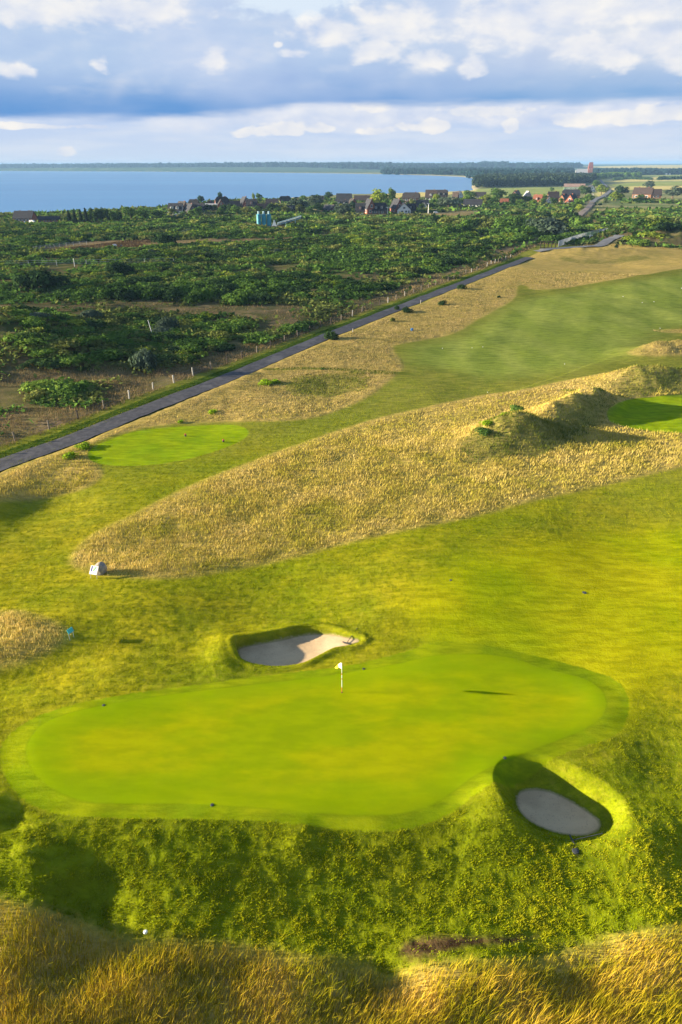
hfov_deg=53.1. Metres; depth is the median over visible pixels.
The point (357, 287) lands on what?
shrub
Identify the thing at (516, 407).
shrub
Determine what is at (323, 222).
shrub
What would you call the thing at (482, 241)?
shrub
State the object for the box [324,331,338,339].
shrub
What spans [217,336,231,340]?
shrub
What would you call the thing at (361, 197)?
house
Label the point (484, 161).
distant woodland
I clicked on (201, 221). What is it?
shrub
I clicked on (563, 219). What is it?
shrub
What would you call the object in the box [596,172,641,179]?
field trees
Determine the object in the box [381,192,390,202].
broadleaf tree
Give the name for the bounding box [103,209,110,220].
broadleaf tree
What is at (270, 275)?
shrub
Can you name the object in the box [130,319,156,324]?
shrub
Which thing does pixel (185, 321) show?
shrub
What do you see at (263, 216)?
silo
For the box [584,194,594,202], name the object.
broadleaf tree
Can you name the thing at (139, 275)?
shrub
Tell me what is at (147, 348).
shrub
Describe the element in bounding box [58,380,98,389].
shrub
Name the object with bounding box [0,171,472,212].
sea water
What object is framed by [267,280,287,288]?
shrub
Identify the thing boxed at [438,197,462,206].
broadleaf tree
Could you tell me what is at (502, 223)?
shrub
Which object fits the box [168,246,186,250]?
shrub
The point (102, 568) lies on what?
boulder
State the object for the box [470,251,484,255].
shrub
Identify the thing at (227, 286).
shrub
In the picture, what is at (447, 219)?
shrub
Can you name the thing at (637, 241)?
shrub
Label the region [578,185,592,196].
broadleaf tree
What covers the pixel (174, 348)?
shrub
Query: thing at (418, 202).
house
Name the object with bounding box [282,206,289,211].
broadleaf tree
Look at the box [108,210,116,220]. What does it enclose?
broadleaf tree
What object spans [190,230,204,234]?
shrub
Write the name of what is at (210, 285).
shrub
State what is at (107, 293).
shrub
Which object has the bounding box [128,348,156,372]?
shrub
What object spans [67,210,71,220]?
conifer tree
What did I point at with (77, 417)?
wire fence
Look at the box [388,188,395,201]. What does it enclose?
broadleaf tree
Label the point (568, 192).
house
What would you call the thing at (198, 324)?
shrub
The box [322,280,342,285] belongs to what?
shrub
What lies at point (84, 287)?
shrub
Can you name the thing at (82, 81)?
sky
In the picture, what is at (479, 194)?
house
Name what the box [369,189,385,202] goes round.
broadleaf tree
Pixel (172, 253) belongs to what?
shrub
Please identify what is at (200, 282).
shrub
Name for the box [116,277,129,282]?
shrub
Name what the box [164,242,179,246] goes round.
shrub
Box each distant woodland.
[0,161,393,169]
[380,162,583,168]
[380,167,574,177]
[480,160,508,162]
[592,167,681,174]
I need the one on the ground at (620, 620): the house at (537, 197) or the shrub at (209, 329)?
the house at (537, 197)
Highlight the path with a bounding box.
[0,257,531,470]
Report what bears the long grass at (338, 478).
on the ground at (620, 620)
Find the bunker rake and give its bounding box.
[569,833,602,843]
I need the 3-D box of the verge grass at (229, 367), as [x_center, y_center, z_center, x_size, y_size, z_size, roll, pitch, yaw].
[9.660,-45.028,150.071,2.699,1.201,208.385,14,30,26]
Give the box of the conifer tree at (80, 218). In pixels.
[78,209,84,221]
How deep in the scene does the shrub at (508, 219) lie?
339.08 m
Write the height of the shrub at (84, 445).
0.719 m
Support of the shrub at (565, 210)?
on the heath terrain at (11, 395)
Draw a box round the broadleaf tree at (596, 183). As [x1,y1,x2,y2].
[592,180,599,186]
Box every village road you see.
[578,202,593,215]
[589,180,610,201]
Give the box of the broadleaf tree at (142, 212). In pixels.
[135,208,149,217]
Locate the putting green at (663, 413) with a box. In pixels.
[607,394,681,432]
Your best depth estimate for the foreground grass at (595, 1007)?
26.70 m
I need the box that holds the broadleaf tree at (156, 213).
[151,209,164,216]
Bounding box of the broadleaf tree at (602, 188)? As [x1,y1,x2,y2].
[596,184,609,194]
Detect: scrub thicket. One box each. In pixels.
[0,200,680,364]
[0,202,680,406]
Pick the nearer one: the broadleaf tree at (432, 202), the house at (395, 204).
the house at (395, 204)
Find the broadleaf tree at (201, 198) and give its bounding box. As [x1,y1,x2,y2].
[197,195,204,200]
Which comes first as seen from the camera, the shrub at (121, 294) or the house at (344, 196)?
the shrub at (121, 294)
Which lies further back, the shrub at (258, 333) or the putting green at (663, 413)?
the shrub at (258, 333)
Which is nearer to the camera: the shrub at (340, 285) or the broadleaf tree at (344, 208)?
the shrub at (340, 285)
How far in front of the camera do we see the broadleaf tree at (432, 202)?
478.55 m
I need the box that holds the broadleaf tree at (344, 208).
[334,203,351,214]
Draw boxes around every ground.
[0,242,681,1023]
[88,424,248,465]
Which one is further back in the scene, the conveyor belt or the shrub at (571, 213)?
the shrub at (571, 213)
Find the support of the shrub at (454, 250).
on the heath terrain at (11, 395)
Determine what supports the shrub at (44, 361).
on the heath terrain at (11, 395)
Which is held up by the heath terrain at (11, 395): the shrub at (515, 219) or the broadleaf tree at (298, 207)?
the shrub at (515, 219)
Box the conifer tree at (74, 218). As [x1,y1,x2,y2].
[71,210,77,222]
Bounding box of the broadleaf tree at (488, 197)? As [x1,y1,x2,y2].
[479,194,491,203]
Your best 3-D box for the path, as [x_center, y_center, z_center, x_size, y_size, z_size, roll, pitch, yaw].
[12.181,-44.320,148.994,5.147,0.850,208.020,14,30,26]
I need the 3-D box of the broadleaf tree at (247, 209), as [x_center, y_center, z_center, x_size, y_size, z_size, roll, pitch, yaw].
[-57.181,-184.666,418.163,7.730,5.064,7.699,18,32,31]
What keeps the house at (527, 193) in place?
on the ground at (620, 620)
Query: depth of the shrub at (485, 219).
330.20 m
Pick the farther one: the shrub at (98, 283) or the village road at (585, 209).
the village road at (585, 209)
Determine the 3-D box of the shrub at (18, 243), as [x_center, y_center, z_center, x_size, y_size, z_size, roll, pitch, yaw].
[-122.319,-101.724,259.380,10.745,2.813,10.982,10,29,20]
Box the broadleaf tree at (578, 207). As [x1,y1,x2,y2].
[574,204,583,211]
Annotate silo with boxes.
[256,211,260,224]
[261,211,265,224]
[266,211,270,226]
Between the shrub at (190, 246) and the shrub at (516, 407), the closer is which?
the shrub at (516, 407)
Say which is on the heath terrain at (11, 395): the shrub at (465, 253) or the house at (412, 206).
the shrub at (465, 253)
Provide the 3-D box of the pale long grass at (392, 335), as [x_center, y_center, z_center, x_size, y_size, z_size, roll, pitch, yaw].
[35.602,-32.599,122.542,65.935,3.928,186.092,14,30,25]
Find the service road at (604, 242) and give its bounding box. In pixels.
[534,235,623,251]
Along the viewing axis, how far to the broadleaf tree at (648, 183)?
906.29 m
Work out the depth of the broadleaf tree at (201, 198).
538.97 m
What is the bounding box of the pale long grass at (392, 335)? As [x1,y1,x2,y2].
[0,268,681,493]
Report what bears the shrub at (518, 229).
on the heath terrain at (11, 395)
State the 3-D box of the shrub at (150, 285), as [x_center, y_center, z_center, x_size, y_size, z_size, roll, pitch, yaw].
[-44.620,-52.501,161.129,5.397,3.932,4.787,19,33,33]
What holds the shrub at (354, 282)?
on the heath terrain at (11, 395)
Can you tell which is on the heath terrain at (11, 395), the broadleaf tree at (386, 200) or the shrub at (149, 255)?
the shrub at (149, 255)
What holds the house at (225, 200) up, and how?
on the ground at (620, 620)
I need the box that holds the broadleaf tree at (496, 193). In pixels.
[490,187,507,197]
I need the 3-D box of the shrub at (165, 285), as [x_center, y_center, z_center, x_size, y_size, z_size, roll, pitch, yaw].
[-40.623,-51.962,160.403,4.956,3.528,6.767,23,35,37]
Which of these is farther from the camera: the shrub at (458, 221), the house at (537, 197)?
the house at (537, 197)
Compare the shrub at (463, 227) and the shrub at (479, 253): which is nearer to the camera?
the shrub at (479, 253)
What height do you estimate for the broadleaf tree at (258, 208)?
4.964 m
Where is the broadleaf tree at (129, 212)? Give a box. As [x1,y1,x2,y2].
[122,206,138,218]
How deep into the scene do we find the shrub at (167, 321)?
127.50 m
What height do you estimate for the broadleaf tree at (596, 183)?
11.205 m
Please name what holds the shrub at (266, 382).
on the heath terrain at (11, 395)
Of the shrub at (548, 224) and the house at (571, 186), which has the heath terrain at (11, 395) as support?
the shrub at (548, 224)
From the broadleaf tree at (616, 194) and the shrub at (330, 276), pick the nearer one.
the shrub at (330, 276)
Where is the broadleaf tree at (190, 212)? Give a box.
[188,210,196,214]
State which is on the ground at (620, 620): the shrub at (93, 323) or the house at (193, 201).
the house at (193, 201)
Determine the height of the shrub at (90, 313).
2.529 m
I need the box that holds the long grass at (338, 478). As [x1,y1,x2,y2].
[0,349,681,578]
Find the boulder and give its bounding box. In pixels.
[95,562,106,575]
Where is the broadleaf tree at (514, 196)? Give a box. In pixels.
[505,193,522,200]
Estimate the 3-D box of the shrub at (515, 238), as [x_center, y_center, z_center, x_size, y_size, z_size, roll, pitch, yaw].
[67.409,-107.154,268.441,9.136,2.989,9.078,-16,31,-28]
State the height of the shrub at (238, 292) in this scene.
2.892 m
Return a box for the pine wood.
[471,172,596,187]
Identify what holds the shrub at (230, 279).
on the heath terrain at (11, 395)
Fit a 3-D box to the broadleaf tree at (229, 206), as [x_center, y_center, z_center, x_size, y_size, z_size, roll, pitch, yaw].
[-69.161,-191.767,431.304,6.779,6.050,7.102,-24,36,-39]
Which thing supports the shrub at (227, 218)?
on the heath terrain at (11, 395)
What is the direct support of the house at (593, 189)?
on the ground at (620, 620)
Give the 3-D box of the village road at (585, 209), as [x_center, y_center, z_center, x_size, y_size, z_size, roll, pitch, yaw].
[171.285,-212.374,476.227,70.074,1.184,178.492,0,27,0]
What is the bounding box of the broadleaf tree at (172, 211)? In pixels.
[168,208,175,215]
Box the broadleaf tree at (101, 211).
[98,207,105,219]
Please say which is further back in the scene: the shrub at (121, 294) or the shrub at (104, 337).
the shrub at (121, 294)
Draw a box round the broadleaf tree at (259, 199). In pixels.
[255,193,262,201]
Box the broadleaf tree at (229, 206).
[226,203,233,210]
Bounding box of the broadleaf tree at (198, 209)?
[193,206,201,214]
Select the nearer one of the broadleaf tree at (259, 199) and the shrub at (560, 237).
the shrub at (560, 237)
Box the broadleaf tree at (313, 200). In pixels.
[303,195,323,205]
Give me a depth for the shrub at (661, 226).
257.95 m
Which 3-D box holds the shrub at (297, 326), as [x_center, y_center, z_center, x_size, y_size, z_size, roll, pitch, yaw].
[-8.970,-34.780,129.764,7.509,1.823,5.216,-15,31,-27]
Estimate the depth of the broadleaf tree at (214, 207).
445.07 m
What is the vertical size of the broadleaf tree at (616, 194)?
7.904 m
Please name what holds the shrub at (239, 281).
on the heath terrain at (11, 395)
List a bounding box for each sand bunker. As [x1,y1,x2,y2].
[238,633,358,665]
[516,788,600,835]
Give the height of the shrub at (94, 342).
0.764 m
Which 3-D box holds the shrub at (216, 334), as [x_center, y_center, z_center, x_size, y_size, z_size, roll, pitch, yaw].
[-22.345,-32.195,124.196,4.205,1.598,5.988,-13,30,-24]
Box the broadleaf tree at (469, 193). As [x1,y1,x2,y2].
[463,190,476,198]
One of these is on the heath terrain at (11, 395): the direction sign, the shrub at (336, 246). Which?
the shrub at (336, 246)
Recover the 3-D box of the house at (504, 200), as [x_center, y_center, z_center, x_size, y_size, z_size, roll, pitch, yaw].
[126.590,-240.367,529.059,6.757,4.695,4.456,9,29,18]
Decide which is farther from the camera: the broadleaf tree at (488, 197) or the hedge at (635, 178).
the hedge at (635, 178)
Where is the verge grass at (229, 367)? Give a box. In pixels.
[2,256,521,452]
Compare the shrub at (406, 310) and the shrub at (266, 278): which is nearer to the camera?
the shrub at (406, 310)
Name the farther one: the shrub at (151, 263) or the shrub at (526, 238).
the shrub at (526, 238)
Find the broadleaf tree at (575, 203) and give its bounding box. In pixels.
[571,200,580,206]
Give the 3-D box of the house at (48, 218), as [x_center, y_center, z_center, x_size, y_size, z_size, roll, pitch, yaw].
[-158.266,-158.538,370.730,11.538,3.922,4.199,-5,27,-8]
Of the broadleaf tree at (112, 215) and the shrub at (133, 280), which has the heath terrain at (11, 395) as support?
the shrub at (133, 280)
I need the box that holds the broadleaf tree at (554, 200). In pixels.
[549,197,559,203]
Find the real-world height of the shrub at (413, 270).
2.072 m
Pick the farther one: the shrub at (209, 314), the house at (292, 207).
the house at (292, 207)
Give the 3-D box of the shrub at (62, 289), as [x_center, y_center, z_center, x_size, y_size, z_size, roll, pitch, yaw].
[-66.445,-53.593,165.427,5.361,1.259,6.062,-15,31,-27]
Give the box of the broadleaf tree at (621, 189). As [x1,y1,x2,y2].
[614,185,628,193]
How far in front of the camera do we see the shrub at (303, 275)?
186.03 m
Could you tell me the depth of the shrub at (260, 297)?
155.07 m
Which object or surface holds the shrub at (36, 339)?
on the heath terrain at (11, 395)
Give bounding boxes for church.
[575,162,592,172]
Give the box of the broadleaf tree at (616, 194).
[609,191,624,199]
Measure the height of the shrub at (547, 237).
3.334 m
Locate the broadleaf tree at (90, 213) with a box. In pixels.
[87,208,93,220]
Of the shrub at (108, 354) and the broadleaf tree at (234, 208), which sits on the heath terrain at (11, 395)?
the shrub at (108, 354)
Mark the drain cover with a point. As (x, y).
(575, 850)
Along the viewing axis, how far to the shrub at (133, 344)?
112.43 m
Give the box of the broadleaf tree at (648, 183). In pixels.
[642,180,654,187]
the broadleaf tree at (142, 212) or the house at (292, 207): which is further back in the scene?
the house at (292, 207)
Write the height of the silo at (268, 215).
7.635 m
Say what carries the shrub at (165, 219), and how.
on the heath terrain at (11, 395)
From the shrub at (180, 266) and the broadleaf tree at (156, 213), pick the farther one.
the broadleaf tree at (156, 213)
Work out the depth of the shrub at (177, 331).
124.81 m
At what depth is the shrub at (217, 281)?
171.11 m
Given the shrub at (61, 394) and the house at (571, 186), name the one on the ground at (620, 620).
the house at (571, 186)
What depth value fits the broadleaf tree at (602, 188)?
724.87 m
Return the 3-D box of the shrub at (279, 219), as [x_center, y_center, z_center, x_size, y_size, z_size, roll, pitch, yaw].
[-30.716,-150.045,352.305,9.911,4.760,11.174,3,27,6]
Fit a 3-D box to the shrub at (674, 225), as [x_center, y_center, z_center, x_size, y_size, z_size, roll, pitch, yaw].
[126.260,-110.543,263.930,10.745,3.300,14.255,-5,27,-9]
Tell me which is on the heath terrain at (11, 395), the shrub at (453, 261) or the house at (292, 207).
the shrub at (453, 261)
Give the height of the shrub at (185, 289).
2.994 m
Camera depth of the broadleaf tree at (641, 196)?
574.42 m
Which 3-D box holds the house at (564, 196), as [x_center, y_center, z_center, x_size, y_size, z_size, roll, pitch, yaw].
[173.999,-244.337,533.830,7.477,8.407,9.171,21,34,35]
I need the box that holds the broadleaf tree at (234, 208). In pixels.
[230,204,240,212]
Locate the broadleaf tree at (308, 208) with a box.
[306,206,314,211]
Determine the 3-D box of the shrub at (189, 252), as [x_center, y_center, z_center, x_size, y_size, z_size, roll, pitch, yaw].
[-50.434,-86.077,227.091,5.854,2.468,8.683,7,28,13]
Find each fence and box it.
[0,252,516,443]
[10,259,173,264]
[33,241,86,249]
[558,228,607,246]
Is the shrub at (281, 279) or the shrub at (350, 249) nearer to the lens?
the shrub at (281, 279)
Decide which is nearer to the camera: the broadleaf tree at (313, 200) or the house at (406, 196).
the broadleaf tree at (313, 200)
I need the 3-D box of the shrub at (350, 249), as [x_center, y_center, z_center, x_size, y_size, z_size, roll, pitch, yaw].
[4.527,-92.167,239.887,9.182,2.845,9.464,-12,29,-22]
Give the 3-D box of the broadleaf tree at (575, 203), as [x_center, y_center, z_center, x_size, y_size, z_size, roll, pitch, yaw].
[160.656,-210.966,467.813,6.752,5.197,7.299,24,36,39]
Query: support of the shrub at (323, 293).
on the heath terrain at (11, 395)
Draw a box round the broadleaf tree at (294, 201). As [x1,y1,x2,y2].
[287,197,310,207]
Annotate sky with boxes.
[0,0,681,163]
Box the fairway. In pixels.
[407,274,681,378]
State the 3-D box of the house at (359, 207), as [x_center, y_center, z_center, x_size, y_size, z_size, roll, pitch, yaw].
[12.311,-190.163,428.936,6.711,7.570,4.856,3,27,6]
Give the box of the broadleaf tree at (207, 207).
[203,204,211,209]
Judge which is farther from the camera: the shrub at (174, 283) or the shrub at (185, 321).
the shrub at (174, 283)
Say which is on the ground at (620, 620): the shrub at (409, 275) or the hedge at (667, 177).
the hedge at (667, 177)
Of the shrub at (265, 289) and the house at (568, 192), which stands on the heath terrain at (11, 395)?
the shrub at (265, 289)
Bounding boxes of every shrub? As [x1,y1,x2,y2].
[1,332,52,347]
[3,309,32,315]
[6,240,29,244]
[9,241,27,244]
[9,315,33,321]
[11,331,42,341]
[12,269,72,291]
[15,303,39,311]
[17,237,43,240]
[17,376,74,394]
[18,316,48,328]
[20,312,50,317]
[20,379,43,392]
[21,346,62,356]
[22,388,49,402]
[35,356,65,368]
[45,350,72,358]
[45,388,76,399]
[46,338,81,349]
[51,381,87,400]
[52,353,85,366]
[54,288,68,291]
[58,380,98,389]
[60,284,77,287]
[62,451,79,459]
[66,319,86,326]
[66,336,90,346]
[72,290,94,296]
[73,441,91,449]
[74,285,92,289]
[78,308,103,319]
[81,348,127,361]
[83,320,106,329]
[85,286,109,291]
[85,333,114,344]
[86,280,106,283]
[87,340,101,344]
[88,254,104,260]
[94,282,111,285]
[97,287,118,299]
[100,318,123,324]
[104,282,126,287]
[105,248,123,252]
[105,260,134,274]
[112,287,139,301]
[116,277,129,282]
[117,313,139,320]
[120,250,142,256]
[122,284,145,295]
[122,341,148,350]
[125,275,145,284]
[125,327,142,333]
[126,273,147,276]
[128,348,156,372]
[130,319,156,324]
[133,250,152,253]
[133,347,151,351]
[136,280,160,285]
[137,286,165,300]
[139,253,161,257]
[139,275,162,281]
[140,325,154,330]
[142,282,157,291]
[143,244,168,246]
[146,248,169,252]
[146,262,166,268]
[147,316,162,318]
[147,318,160,324]
[149,271,170,276]
[151,234,176,243]
[152,217,177,222]
[152,326,174,335]
[155,316,179,328]
[155,327,184,335]
[155,333,183,340]
[157,283,177,289]
[158,285,187,301]
[161,251,181,256]
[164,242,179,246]
[165,345,185,353]
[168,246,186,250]
[171,281,194,286]
[173,280,193,289]
[173,338,198,345]
[174,263,193,270]
[174,348,194,354]
[175,318,193,327]
[176,322,193,327]
[176,354,196,362]
[177,256,198,262]
[177,283,200,292]
[178,342,200,353]
[181,250,197,256]
[181,291,208,303]
[182,245,196,249]
[183,314,207,319]
[187,318,203,323]
[190,218,200,223]
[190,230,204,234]
[191,287,215,298]
[191,322,212,327]
[192,227,208,230]
[192,321,219,325]
[195,279,215,286]
[197,219,217,223]
[199,281,218,287]
[200,311,217,319]
[202,327,223,331]
[206,277,235,285]
[206,286,230,297]
[206,287,224,296]
[208,330,231,340]
[208,340,228,346]
[208,409,216,413]
[210,216,235,220]
[211,321,245,332]
[214,283,235,291]
[216,343,235,351]
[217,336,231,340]
[219,276,236,282]
[221,291,248,298]
[222,292,248,305]
[231,318,259,329]
[232,277,256,285]
[232,288,252,299]
[235,273,255,278]
[239,280,261,292]
[240,331,266,338]
[244,256,263,262]
[247,270,268,278]
[247,291,272,303]
[251,287,275,292]
[258,379,274,385]
[260,273,282,279]
[261,275,288,280]
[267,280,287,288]
[267,284,288,289]
[268,277,294,281]
[272,217,289,224]
[275,286,312,293]
[277,323,311,334]
[279,279,306,286]
[285,222,305,226]
[285,270,310,277]
[288,268,308,271]
[290,235,314,238]
[290,271,310,277]
[290,291,309,296]
[295,321,312,329]
[304,222,323,227]
[310,290,331,297]
[311,248,327,251]
[313,276,332,281]
[316,220,328,223]
[319,276,343,280]
[322,274,343,278]
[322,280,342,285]
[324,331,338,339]
[328,219,347,225]
[329,238,350,243]
[330,244,344,250]
[332,279,347,283]
[332,283,353,289]
[336,215,355,220]
[339,246,363,252]
[343,284,367,292]
[345,280,367,284]
[346,234,363,238]
[351,238,370,243]
[355,220,373,224]
[357,225,374,229]
[361,248,382,253]
[363,244,383,247]
[363,281,384,289]
[370,217,383,221]
[374,236,387,241]
[380,282,398,290]
[392,223,405,228]
[399,221,421,224]
[401,272,418,277]
[402,306,413,312]
[403,266,422,273]
[411,257,421,261]
[419,247,437,253]
[419,258,443,264]
[421,266,449,273]
[427,213,440,222]
[436,215,455,222]
[438,300,446,304]
[439,225,456,233]
[442,257,461,264]
[445,249,459,252]
[449,274,459,278]
[452,218,475,223]
[452,257,474,263]
[454,223,472,231]
[455,251,469,255]
[457,284,466,288]
[460,217,480,226]
[470,218,483,227]
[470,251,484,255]
[474,427,491,436]
[475,238,491,245]
[478,220,493,227]
[478,420,492,426]
[479,217,496,222]
[489,229,501,234]
[490,219,516,227]
[490,236,508,241]
[493,217,511,222]
[500,224,540,236]
[500,232,514,236]
[502,214,520,219]
[502,235,522,242]
[507,216,525,223]
[509,405,523,410]
[511,233,533,241]
[519,215,538,222]
[521,214,546,218]
[525,216,570,233]
[534,211,551,217]
[538,235,558,242]
[551,208,570,213]
[552,215,575,221]
[554,210,580,221]
[555,234,569,240]
[569,215,592,224]
[622,235,636,241]
[626,237,651,246]
[637,231,670,238]
[644,221,669,228]
[651,222,671,230]
[656,222,681,229]
[670,219,681,223]
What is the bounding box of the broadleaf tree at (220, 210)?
[216,207,225,214]
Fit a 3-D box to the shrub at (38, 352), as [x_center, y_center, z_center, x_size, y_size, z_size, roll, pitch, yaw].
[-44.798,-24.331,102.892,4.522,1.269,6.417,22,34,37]
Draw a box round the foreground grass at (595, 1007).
[0,898,681,1023]
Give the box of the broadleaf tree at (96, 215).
[92,209,100,219]
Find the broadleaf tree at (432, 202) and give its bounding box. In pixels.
[429,198,436,206]
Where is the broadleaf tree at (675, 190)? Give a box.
[662,186,681,198]
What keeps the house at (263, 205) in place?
on the ground at (620, 620)
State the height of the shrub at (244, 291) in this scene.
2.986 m
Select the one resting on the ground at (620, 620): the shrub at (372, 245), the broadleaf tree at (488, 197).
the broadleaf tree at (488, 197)
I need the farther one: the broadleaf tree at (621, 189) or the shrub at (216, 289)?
the broadleaf tree at (621, 189)
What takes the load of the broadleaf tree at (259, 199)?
on the ground at (620, 620)
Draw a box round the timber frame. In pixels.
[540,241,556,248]
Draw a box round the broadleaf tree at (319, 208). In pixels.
[315,205,323,210]
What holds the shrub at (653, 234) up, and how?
on the heath terrain at (11, 395)
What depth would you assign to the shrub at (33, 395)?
89.99 m
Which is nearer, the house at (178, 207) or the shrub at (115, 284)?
the shrub at (115, 284)
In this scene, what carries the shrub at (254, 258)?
on the heath terrain at (11, 395)
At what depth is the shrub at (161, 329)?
125.35 m
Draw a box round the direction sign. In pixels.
[66,627,73,638]
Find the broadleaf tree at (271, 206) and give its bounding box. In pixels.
[266,203,278,209]
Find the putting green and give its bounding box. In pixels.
[26,653,606,815]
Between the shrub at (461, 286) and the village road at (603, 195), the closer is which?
the shrub at (461, 286)
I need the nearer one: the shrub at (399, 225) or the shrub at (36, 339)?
the shrub at (36, 339)
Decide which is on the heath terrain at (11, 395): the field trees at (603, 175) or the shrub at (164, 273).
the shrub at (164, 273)
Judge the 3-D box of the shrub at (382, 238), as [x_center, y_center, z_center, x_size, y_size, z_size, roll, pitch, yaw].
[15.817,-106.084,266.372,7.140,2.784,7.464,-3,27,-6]
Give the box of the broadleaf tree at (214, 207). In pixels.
[211,204,217,210]
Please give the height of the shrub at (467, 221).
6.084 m
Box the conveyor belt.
[277,216,300,225]
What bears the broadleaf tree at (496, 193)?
on the ground at (620, 620)
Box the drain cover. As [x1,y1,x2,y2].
[572,848,578,853]
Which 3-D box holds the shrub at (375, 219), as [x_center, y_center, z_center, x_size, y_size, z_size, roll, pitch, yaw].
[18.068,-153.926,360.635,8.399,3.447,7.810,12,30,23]
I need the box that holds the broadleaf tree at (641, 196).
[637,194,646,199]
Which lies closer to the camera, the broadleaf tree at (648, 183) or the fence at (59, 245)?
the fence at (59, 245)
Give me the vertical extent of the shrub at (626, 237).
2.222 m
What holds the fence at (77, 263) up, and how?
on the ground at (620, 620)
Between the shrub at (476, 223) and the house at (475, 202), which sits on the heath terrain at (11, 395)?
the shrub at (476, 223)
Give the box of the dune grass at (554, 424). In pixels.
[277,363,681,463]
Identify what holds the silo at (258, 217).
on the heath terrain at (11, 395)
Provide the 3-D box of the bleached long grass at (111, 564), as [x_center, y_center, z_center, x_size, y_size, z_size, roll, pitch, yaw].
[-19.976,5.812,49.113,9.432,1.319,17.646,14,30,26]
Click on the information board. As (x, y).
(93, 570)
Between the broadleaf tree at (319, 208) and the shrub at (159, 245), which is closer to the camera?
the shrub at (159, 245)
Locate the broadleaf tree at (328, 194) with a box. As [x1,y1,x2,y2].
[324,192,332,197]
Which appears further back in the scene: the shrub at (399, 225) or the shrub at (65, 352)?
the shrub at (399, 225)
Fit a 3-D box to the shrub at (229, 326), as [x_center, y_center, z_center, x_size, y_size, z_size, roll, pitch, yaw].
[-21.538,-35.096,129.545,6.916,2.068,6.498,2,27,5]
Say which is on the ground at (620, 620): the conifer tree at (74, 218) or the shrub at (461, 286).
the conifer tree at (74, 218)
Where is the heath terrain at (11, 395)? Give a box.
[0,163,681,445]
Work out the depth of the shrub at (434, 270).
200.73 m
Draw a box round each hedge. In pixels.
[612,176,652,179]
[656,175,681,179]
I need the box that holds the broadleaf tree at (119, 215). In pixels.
[116,210,122,220]
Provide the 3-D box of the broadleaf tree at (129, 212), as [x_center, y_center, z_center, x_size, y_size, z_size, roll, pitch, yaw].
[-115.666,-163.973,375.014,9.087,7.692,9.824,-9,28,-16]
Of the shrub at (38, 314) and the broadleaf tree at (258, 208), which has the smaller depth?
the shrub at (38, 314)
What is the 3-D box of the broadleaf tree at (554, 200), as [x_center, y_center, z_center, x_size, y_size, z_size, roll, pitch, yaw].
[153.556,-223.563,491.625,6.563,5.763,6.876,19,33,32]
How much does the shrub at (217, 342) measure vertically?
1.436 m
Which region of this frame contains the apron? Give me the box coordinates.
[0,642,628,830]
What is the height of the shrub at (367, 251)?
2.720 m
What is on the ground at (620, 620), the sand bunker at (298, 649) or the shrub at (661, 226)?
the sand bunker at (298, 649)
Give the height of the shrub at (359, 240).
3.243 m
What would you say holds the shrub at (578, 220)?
on the heath terrain at (11, 395)
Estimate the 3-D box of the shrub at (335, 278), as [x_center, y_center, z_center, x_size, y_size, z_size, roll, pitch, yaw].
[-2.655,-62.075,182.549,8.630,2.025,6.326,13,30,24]
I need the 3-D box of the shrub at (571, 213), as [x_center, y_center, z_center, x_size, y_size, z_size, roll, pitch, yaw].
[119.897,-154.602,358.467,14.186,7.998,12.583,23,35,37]
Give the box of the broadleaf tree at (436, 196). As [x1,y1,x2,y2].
[433,194,440,199]
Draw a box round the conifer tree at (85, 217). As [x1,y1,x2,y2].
[83,207,90,221]
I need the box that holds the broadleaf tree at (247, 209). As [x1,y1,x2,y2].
[240,206,251,212]
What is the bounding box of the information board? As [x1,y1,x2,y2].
[89,565,98,576]
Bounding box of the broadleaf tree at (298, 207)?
[295,204,304,211]
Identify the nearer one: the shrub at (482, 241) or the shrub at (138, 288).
the shrub at (138, 288)
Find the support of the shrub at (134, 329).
on the heath terrain at (11, 395)
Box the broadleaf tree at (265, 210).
[259,208,268,213]
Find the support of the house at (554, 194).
on the ground at (620, 620)
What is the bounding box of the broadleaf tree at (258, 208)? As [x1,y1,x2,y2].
[254,205,262,211]
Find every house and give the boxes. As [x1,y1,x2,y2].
[12,210,36,221]
[37,216,60,221]
[167,203,183,212]
[183,203,194,212]
[188,199,198,202]
[193,203,204,210]
[214,196,229,205]
[217,199,223,207]
[230,201,239,206]
[240,196,246,207]
[246,199,257,207]
[256,203,268,208]
[265,199,278,203]
[279,196,290,201]
[285,205,296,211]
[321,204,336,210]
[335,199,348,206]
[336,193,351,199]
[354,195,370,200]
[355,203,365,213]
[364,198,374,213]
[371,202,386,213]
[389,198,401,212]
[397,202,410,212]
[402,192,420,201]
[407,203,416,211]
[416,199,428,207]
[425,189,436,199]
[437,189,447,198]
[452,191,458,198]
[463,199,482,206]
[475,192,485,197]
[500,198,508,202]
[523,191,531,196]
[533,194,542,202]
[547,191,559,198]
[558,194,567,202]
[562,189,580,197]
[563,184,584,189]
[564,193,577,203]
[587,185,595,191]
[632,187,653,198]
[653,189,661,197]

